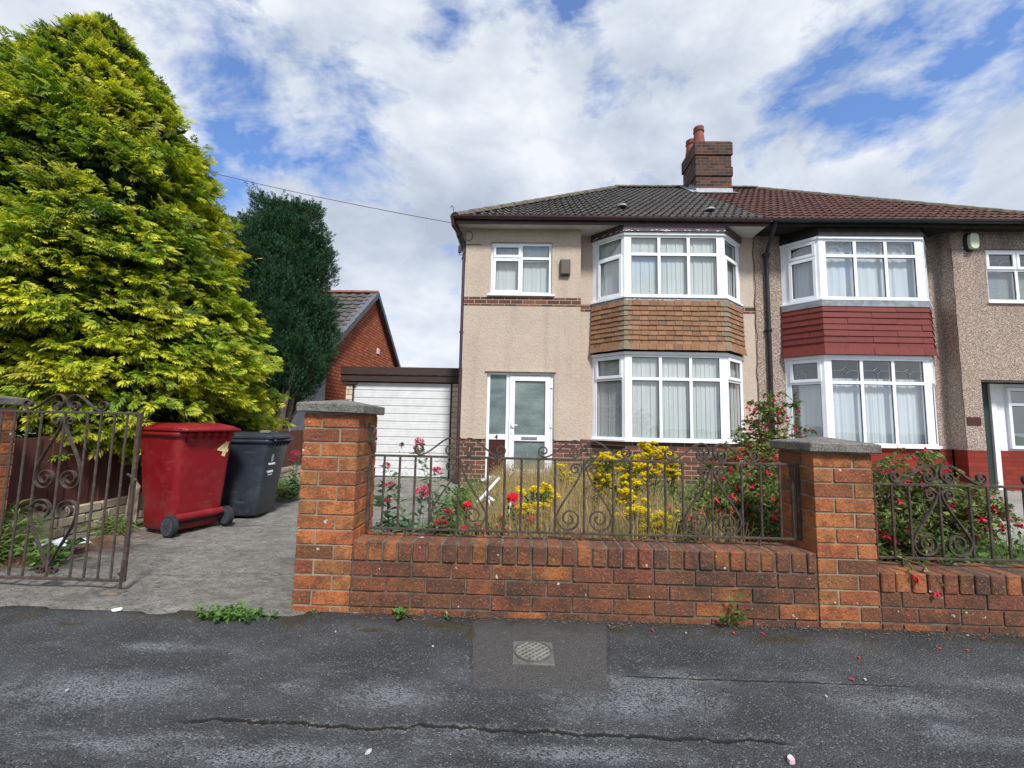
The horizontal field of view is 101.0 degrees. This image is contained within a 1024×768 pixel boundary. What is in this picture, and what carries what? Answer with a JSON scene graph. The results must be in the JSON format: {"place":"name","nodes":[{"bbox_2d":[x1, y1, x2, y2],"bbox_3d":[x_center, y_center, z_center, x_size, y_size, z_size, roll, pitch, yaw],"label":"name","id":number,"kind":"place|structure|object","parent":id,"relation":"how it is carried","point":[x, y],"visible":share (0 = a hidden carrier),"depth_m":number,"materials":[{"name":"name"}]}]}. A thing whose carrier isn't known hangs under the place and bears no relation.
{"place":"outdoors","nodes":[
{"label":"outdoors","id":0,"kind":"place"},
{"bbox_2d":[0,476,464,615],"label":"driveway","id":1,"kind":"structure","parent":0,"point":[249,561],"depth_m":3.15,"materials":[{"name":"concrete"}]},
{"bbox_2d":[0,497,67,567],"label":"leafy weed","id":2,"kind":"object","parent":1,"relation":"on","point":[4,546],"visible":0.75,"depth_m":3.27,"materials":[{"name":"green plant"}]},
{"bbox_2d":[13,537,85,569],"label":"leafy weed","id":3,"kind":"object","parent":1,"relation":"on","point":[60,555],"visible":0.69,"depth_m":3.11,"materials":[{"name":"green plant"}]},
{"bbox_2d":[28,537,91,547],"bbox_3d":[-3.662,1.286,3.428,0.370,0.063,0.218,1,-5,1],"label":"plastic sheet","id":4,"kind":"object","parent":1,"relation":"on","point":[56,542],"visible":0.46,"depth_m":3.42,"materials":[{"name":"white plastic"}]},
{"bbox_2d":[0,394,142,588],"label":"driveway gate","id":5,"kind":"structure","parent":1,"relation":"on","point":[64,421],"depth_m":2.79,"materials":[{"name":"metal"}]},
{"bbox_2d":[72,510,143,537],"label":"leafy weed","id":6,"kind":"object","parent":1,"relation":"on","point":[110,525],"visible":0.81,"depth_m":4.06,"materials":[{"name":"green plant"}]},
{"bbox_2d":[0,523,218,570],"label":"fallen needles","id":7,"kind":"object","parent":1,"relation":"on","point":[91,544],"visible":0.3,"depth_m":3.59,"materials":[{"name":"brown plant"}]},
{"bbox_2d":[99,589,126,596],"bbox_3d":[-2.522,1.327,2.666,0.128,0.042,0.085,1,-5,1],"label":"gate stop","id":8,"kind":"object","parent":1,"relation":"on","point":[112,592],"visible":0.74,"depth_m":2.65,"materials":[{"name":"beige stone"}]},
{"bbox_2d":[124,482,140,527],"bbox_3d":[-3.809,1.210,4.242,0.110,0.501,0.200,5,-7,-34],"label":"wooden post","id":9,"kind":"object","parent":1,"relation":"on","point":[136,510],"visible":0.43,"depth_m":4.24,"materials":[{"name":"brown wood"}]},
{"bbox_2d":[135,423,240,537],"bbox_3d":[-3.369,0.933,4.346,0.821,1.068,0.624,-1,-6,21],"label":"wheelie bin","id":10,"kind":"object","parent":1,"relation":"on","point":[184,467],"visible":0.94,"depth_m":4.13,"materials":[{"name":"red plastic"}]},
{"bbox_2d":[220,431,295,515],"bbox_3d":[-3.086,1.059,5.023,0.751,0.977,0.571,2,-5,-5],"label":"wheelie bin","id":11,"kind":"object","parent":1,"relation":"on","point":[254,466],"visible":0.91,"depth_m":4.80,"materials":[{"name":"grey plastic"}]},
{"bbox_2d":[259,430,271,433],"bbox_3d":[-2.866,0.559,4.914,0.115,0.040,0.082,1,-5,1],"label":"loose stone","id":12,"kind":"object","parent":11,"relation":"on","point":[266,431],"visible":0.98,"depth_m":4.88,"materials":[{"name":"grey stone"}]},
{"bbox_2d":[275,473,299,499],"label":"leafy weed","id":13,"kind":"object","parent":1,"relation":"on","point":[282,490],"visible":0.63,"depth_m":5.98,"materials":[{"name":"green plant"}]},
{"bbox_2d":[283,450,300,500],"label":"valerian plant","id":14,"kind":"object","parent":1,"relation":"on","point":[294,491],"visible":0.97,"depth_m":5.95,"materials":[{"name":"green plant"}]},
{"bbox_2d":[340,366,461,478],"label":"garage","id":15,"kind":"structure","parent":1,"relation":"on","point":[419,402],"depth_m":9.03,"materials":[{"name":"brick"}]},
{"bbox_2d":[354,382,450,477],"bbox_3d":[-2.376,0.966,9.010,2.085,1.985,0.060,1,-5,1],"label":"garage door","id":16,"kind":"structure","parent":15,"relation":"in","point":[412,410],"depth_m":9.03,"materials":[{"name":"white paint"}]},
{"bbox_2d":[0,606,1023,767],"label":"pavement","id":17,"kind":"structure","parent":0,"point":[915,697],"depth_m":1.76,"materials":[{"name":"grey asphalt"}]},
{"bbox_2d":[111,607,122,610],"bbox_3d":[-2.273,1.297,2.429,0.052,0.012,0.022,2,-6,-14],"label":"litter scrap","id":18,"kind":"object","parent":17,"relation":"on","point":[117,609],"visible":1,"depth_m":2.42,"materials":[{"name":"white paper"}]},
{"bbox_2d":[194,600,278,623],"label":"pavement weed","id":19,"kind":"object","parent":17,"relation":"on","point":[234,613],"visible":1,"depth_m":2.38,"materials":[{"name":"green plant"}]},
{"bbox_2d":[309,609,321,614],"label":"pavement weed","id":20,"kind":"object","parent":17,"relation":"on","point":[314,610],"visible":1,"depth_m":2.46,"materials":[{"name":"green plant"}]},
{"bbox_2d":[392,606,412,618],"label":"pavement weed","id":21,"kind":"object","parent":17,"relation":"on","point":[398,610],"visible":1,"depth_m":2.44,"materials":[{"name":"green plant"}]},
{"bbox_2d":[441,610,451,618],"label":"pavement weed","id":22,"kind":"object","parent":17,"relation":"on","point":[446,612],"visible":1,"depth_m":2.42,"materials":[{"name":"green plant"}]},
{"bbox_2d":[20,606,1015,764],"bbox_3d":[0.411,1.295,1.750,7.579,0.002,1.352,1,-5,1],"label":"pale grit","id":23,"kind":"object","parent":17,"relation":"on","point":[459,688],"visible":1,"depth_m":1.75,"materials":[{"name":"white gravel"}]},
{"bbox_2d":[512,641,554,665],"bbox_3d":[0.103,1.327,2.075,0.200,0.034,0.208,1,-5,1],"label":"stop tap cover","id":24,"kind":"object","parent":17,"relation":"on","point":[532,653],"visible":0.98,"depth_m":2.06,"materials":[{"name":"metal"}]},
{"bbox_2d":[351,612,1023,639],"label":"leaf debris","id":25,"kind":"object","parent":17,"relation":"on","point":[698,628],"visible":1,"depth_m":2.38,"materials":[{"name":"plant"}]},
{"bbox_2d":[718,594,751,626],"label":"pavement weed","id":26,"kind":"object","parent":17,"relation":"on","point":[728,618],"visible":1,"depth_m":2.38,"materials":[{"name":"green plant"}]},
{"bbox_2d":[787,754,794,764],"bbox_3d":[0.943,1.270,1.429,0.025,0.014,0.030,1,-5,1],"label":"dropped blossom","id":27,"kind":"object","parent":17,"relation":"on","point":[790,760],"visible":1,"depth_m":1.42,"materials":[{"name":"pink plant"}]},
{"bbox_2d":[877,561,1023,633],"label":"neighbour garden wall","id":28,"kind":"structure","parent":17,"relation":"on","point":[980,598],"depth_m":2.41,"materials":[{"name":"brick"}]},
{"bbox_2d":[893,555,949,596],"bbox_3d":[2.369,1.114,2.478,0.226,0.206,0.190,1,-5,1],"label":"fuchsia spray","id":29,"kind":"object","parent":28,"relation":"on","point":[937,594],"visible":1,"depth_m":2.42,"materials":[{"name":"green plant"}]},
{"bbox_2d":[871,465,1023,566],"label":"neighbour railing","id":30,"kind":"object","parent":28,"relation":"on","point":[939,495],"visible":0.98,"depth_m":2.57,"materials":[{"name":"metal"}]},
{"bbox_2d":[0,0,1023,367],"label":"sky","id":31,"kind":"structure","parent":0,"point":[421,108],"materials":[{"name":"blue"}]},
{"bbox_2d":[17,430,1021,552],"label":"ground","id":32,"kind":"structure","parent":0,"point":[913,523],"depth_m":5.46,"materials":[{"name":"brown soil"}]},
{"bbox_2d":[0,395,29,548],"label":"gate pillar","id":33,"kind":"structure","parent":32,"relation":"on","point":[6,431],"depth_m":3.22,"materials":[{"name":"brick"}]},
{"bbox_2d":[34,290,400,435],"bbox_3d":[-7.714,-0.287,12.878,7.140,5.334,6.496,1,-5,1],"label":"bungalow","id":34,"kind":"object","parent":32,"relation":"on","point":[363,325],"visible":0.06,"depth_m":12.08,"materials":[{"name":"brick"}]},
{"bbox_2d":[292,400,881,628],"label":"brick garden wall","id":35,"kind":"structure","parent":32,"relation":"on","point":[823,572],"depth_m":2.48,"materials":[{"name":"brick"}]},
{"bbox_2d":[365,437,801,546],"bbox_3d":[0.431,0.673,2.639,2.687,0.641,0.018,1,-5,1],"label":"scrolled railing","id":36,"kind":"object","parent":35,"relation":"on","point":[796,508],"visible":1,"depth_m":2.63,"materials":[{"name":"metal"}]},
{"bbox_2d":[577,449,627,485],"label":"leafy weed","id":37,"kind":"object","parent":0,"point":[600,461],"visible":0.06,"depth_m":6.50,"materials":[{"name":"green plant"}]},
{"bbox_2d":[601,524,629,538],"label":"leafy weed","id":38,"kind":"object","parent":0,"point":[620,532],"visible":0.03,"depth_m":2.96,"materials":[{"name":"green plant"}]},
{"bbox_2d":[395,471,1023,572],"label":"green grass","id":39,"kind":"structure","parent":0,"point":[1006,549],"depth_m":4.22,"materials":[{"name":"green plant"}]},
{"bbox_2d":[371,479,422,532],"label":"valerian plant","id":40,"kind":"object","parent":39,"relation":"on","point":[386,513],"visible":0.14,"depth_m":2.94,"materials":[{"name":"green plant"}]},
{"bbox_2d":[380,462,443,533],"bbox_3d":[-0.761,1.006,3.144,0.568,0.820,0.318,-4,-8,44],"label":"valerian plant","id":41,"kind":"object","parent":39,"relation":"on","point":[424,491],"visible":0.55,"depth_m":3.09,"materials":[{"name":"green plant"}]},
{"bbox_2d":[409,437,456,531],"bbox_3d":[-0.725,0.989,3.854,0.490,0.995,0.331,1,-5,1],"label":"valerian plant","id":42,"kind":"object","parent":39,"relation":"on","point":[434,469],"visible":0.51,"depth_m":3.85,"materials":[{"name":"green plant"}]},
{"bbox_2d":[424,476,473,528],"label":"leafy weed","id":43,"kind":"object","parent":39,"relation":"on","point":[463,499],"visible":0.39,"depth_m":4.15,"materials":[{"name":"green plant"}]},
{"bbox_2d":[430,501,489,534],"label":"rose bush","id":44,"kind":"object","parent":39,"relation":"on","point":[467,504],"visible":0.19,"depth_m":3.12,"materials":[{"name":"green plant"}]},
{"bbox_2d":[476,477,499,508],"bbox_3d":[-0.166,1.208,4.022,0.181,0.593,0.364,-2,-6,31],"label":"white tubular frame","id":45,"kind":"object","parent":39,"relation":"on","point":[493,484],"visible":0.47,"depth_m":4.03,"materials":[{"name":"plastic"}]},
{"bbox_2d":[484,492,533,535],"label":"rose bush","id":46,"kind":"object","parent":39,"relation":"on","point":[512,497],"visible":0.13,"depth_m":3.20,"materials":[{"name":"green plant"}]},
{"bbox_2d":[514,482,560,536],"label":"ragwort plant","id":47,"kind":"object","parent":39,"relation":"on","point":[545,489],"visible":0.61,"depth_m":3.42,"materials":[{"name":"yellow plant"}]},
{"bbox_2d":[553,463,578,492],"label":"ragwort plant","id":48,"kind":"object","parent":39,"relation":"on","point":[563,465],"visible":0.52,"depth_m":5.27,"materials":[{"name":"yellow plant"}]},
{"bbox_2d":[585,456,615,510],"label":"ragwort plant","id":49,"kind":"object","parent":39,"relation":"on","point":[594,477],"visible":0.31,"depth_m":4.18,"materials":[{"name":"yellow plant"}]},
{"bbox_2d":[445,456,763,541],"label":"dry grass","id":50,"kind":"structure","parent":39,"relation":"on","point":[497,509],"depth_m":3.52,"materials":[{"name":"beige plant"}]},
{"bbox_2d":[459,451,732,529],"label":"grass seed heads","id":51,"kind":"object","parent":50,"relation":"attached to","point":[575,490],"depth_m":3.52,"materials":[{"name":"plant"}]},
{"bbox_2d":[450,125,772,490],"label":"semi detached house","id":52,"kind":"structure","parent":39,"relation":"on","point":[617,318],"depth_m":8.18,"materials":[{"name":"paint"}]},
{"bbox_2d":[207,171,455,223],"bbox_3d":[-6.529,-4.891,9.601,11.251,3.577,0.011,0,-6,12],"label":"overhead wire","id":53,"kind":"object","parent":52,"relation":"attached to","point":[335,200],"visible":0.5,"depth_m":8.85,"materials":[{"name":"black plastic"}]},
{"bbox_2d":[487,243,554,296],"bbox_3d":[0.186,-2.265,8.406,1.320,1.105,0.210,1,-5,1],"label":"window","id":54,"kind":"structure","parent":52,"relation":"in","point":[517,269],"depth_m":8.47,"materials":[{"name":"white plastic"}]},
{"bbox_2d":[508,375,552,475],"bbox_3d":[0.352,0.794,8.096,0.827,1.915,0.120,1,-5,1],"label":"front door","id":55,"kind":"structure","parent":52,"relation":"in","point":[530,424],"depth_m":8.13,"materials":[{"name":"white plastic"}]},
{"bbox_2d":[591,232,742,306],"bbox_3d":[3.115,-2.245,8.330,3.035,1.300,0.604,1,-5,1],"label":"bay window","id":56,"kind":"structure","parent":52,"relation":"in","point":[625,264],"depth_m":8.16,"materials":[{"name":"white plastic"}]},
{"bbox_2d":[590,351,743,443],"bbox_3d":[3.064,0.266,8.091,3.035,1.685,0.604,1,-5,1],"label":"bay window","id":57,"kind":"structure","parent":52,"relation":"in","point":[638,396],"depth_m":7.92,"materials":[{"name":"white plastic"}]},
{"bbox_2d":[595,451,650,526],"bbox_3d":[1.022,1.073,3.906,0.500,0.885,0.459,-2,-6,26],"label":"ragwort plant","id":58,"kind":"object","parent":39,"relation":"on","point":[624,481],"visible":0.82,"depth_m":3.88,"materials":[{"name":"yellow plant"}]},
{"bbox_2d":[615,487,662,538],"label":"ragwort plant","id":59,"kind":"object","parent":39,"relation":"on","point":[626,493],"visible":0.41,"depth_m":3.35,"materials":[{"name":"yellow plant"}]},
{"bbox_2d":[624,440,671,506],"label":"ragwort plant","id":60,"kind":"object","parent":39,"relation":"on","point":[645,446],"visible":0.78,"depth_m":4.44,"materials":[{"name":"yellow plant"}]},
{"bbox_2d":[639,510,674,539],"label":"ragwort plant","id":61,"kind":"object","parent":39,"relation":"on","point":[659,523],"visible":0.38,"depth_m":2.97,"materials":[{"name":"yellow plant"}]},
{"bbox_2d":[658,446,686,507],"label":"ragwort plant","id":62,"kind":"object","parent":39,"relation":"on","point":[672,474],"visible":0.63,"depth_m":4.57,"materials":[{"name":"yellow plant"}]},
{"bbox_2d":[662,508,683,539],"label":"ragwort plant","id":63,"kind":"object","parent":39,"relation":"on","point":[669,517],"visible":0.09,"depth_m":3.09,"materials":[{"name":"yellow plant"}]},
{"bbox_2d":[668,512,728,541],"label":"fuchsia bush","id":64,"kind":"object","parent":39,"relation":"on","point":[691,528],"visible":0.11,"depth_m":2.97,"materials":[{"name":"green plant"}]},
{"bbox_2d":[669,462,781,542],"bbox_3d":[1.892,1.058,3.413,1.083,0.886,1.031,4,-6,-31],"label":"fuchsia bush","id":65,"kind":"object","parent":39,"relation":"on","point":[751,497],"visible":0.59,"depth_m":3.31,"materials":[{"name":"green plant"}]},
{"bbox_2d":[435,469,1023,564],"bbox_3d":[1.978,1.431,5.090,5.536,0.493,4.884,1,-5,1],"label":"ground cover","id":66,"kind":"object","parent":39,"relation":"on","point":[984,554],"visible":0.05,"depth_m":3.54,"materials":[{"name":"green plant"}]},
{"bbox_2d":[700,440,778,522],"bbox_3d":[2.707,1.151,4.883,0.988,0.983,0.674,1,-5,1],"label":"fuchsia bush","id":67,"kind":"object","parent":39,"relation":"on","point":[735,457],"visible":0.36,"depth_m":4.85,"materials":[{"name":"green plant"}]},
{"bbox_2d":[728,390,817,490],"bbox_3d":[3.019,0.872,5.094,1.046,1.590,0.819,1,-5,1],"label":"fuchsia bush","id":68,"kind":"object","parent":39,"relation":"on","point":[764,442],"visible":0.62,"depth_m":5.02,"materials":[{"name":"green plant"}]},
{"bbox_2d":[698,185,1023,491],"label":"semi detached house","id":69,"kind":"structure","parent":39,"relation":"on","point":[889,326],"depth_m":8.08,"materials":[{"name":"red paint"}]},
{"bbox_2d":[779,236,932,308],"bbox_3d":[6.841,-2.159,8.229,2.939,1.260,0.588,1,-5,1],"label":"bay window","id":70,"kind":"structure","parent":69,"relation":"in","point":[883,271],"depth_m":8.10,"materials":[{"name":"white plastic"}]},
{"bbox_2d":[784,354,942,448],"bbox_3d":[6.791,0.340,7.991,2.939,1.700,0.588,1,-5,1],"label":"bay window","id":71,"kind":"structure","parent":69,"relation":"in","point":[889,413],"depth_m":7.84,"materials":[{"name":"white plastic"}]},
{"bbox_2d":[985,250,1023,303],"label":"window","id":72,"kind":"structure","parent":69,"relation":"in","point":[995,271],"depth_m":8.19,"materials":[{"name":"white plastic"}]},
{"bbox_2d":[1004,388,1023,448],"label":"porch window","id":73,"kind":"structure","parent":69,"relation":"in","point":[1007,391],"depth_m":8.22,"materials":[{"name":"white plastic"}]},
{"bbox_2d":[875,511,943,562],"bbox_3d":[2.600,1.166,2.848,0.536,0.594,0.516,1,-5,1],"label":"fuchsia bush","id":74,"kind":"object","parent":39,"relation":"on","point":[903,544],"visible":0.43,"depth_m":2.81,"materials":[{"name":"green plant"}]},
{"bbox_2d":[870,447,1015,560],"bbox_3d":[3.301,1.019,3.444,1.006,1.022,0.919,-3,-7,37],"label":"fuchsia bush","id":75,"kind":"object","parent":39,"relation":"on","point":[920,502],"visible":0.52,"depth_m":3.30,"materials":[{"name":"green plant"}]},
{"bbox_2d":[904,466,1023,563],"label":"fuchsia bush","id":76,"kind":"object","parent":39,"relation":"on","point":[1000,513],"visible":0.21,"depth_m":3.24,"materials":[{"name":"green plant"}]},
{"bbox_2d":[930,533,1000,564],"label":"leafy weed","id":77,"kind":"object","parent":39,"relation":"on","point":[976,547],"visible":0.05,"depth_m":2.92,"materials":[{"name":"green plant"}]},
{"bbox_2d":[738,465,778,535],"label":"leafy weed","id":78,"kind":"object","parent":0,"point":[770,490],"visible":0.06,"depth_m":4.17,"materials":[{"name":"green plant"}]},
{"bbox_2d":[878,490,1023,549],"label":"path","id":79,"kind":"structure","parent":0,"point":[1015,498],"depth_m":5.91,"materials":[{"name":"concrete"}]},
{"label":"verge","id":80,"kind":"structure","parent":0,"visible":0},
{"bbox_2d":[0,10,295,502],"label":"golden cypress","id":81,"kind":"object","parent":80,"relation":"on","point":[118,285],"visible":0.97,"depth_m":4.64,"materials":[{"name":"green plant"}]},
{"bbox_2d":[2,430,303,548],"bbox_3d":[-4.144,1.254,6.872,0.105,1.075,7.230,1,-5,1],"label":"boundary fence","id":82,"kind":"object","parent":80,"relation":"on","point":[295,444],"visible":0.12,"depth_m":4.05,"materials":[{"name":"wood"}]},
{"bbox_2d":[225,181,345,430],"bbox_3d":[-4.756,-0.988,8.471,2.546,5.942,2.540,1,-5,1],"label":"dark conifer","id":83,"kind":"object","parent":80,"relation":"on","point":[284,239],"visible":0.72,"depth_m":8.01,"materials":[{"name":"green plant"}]}
]}

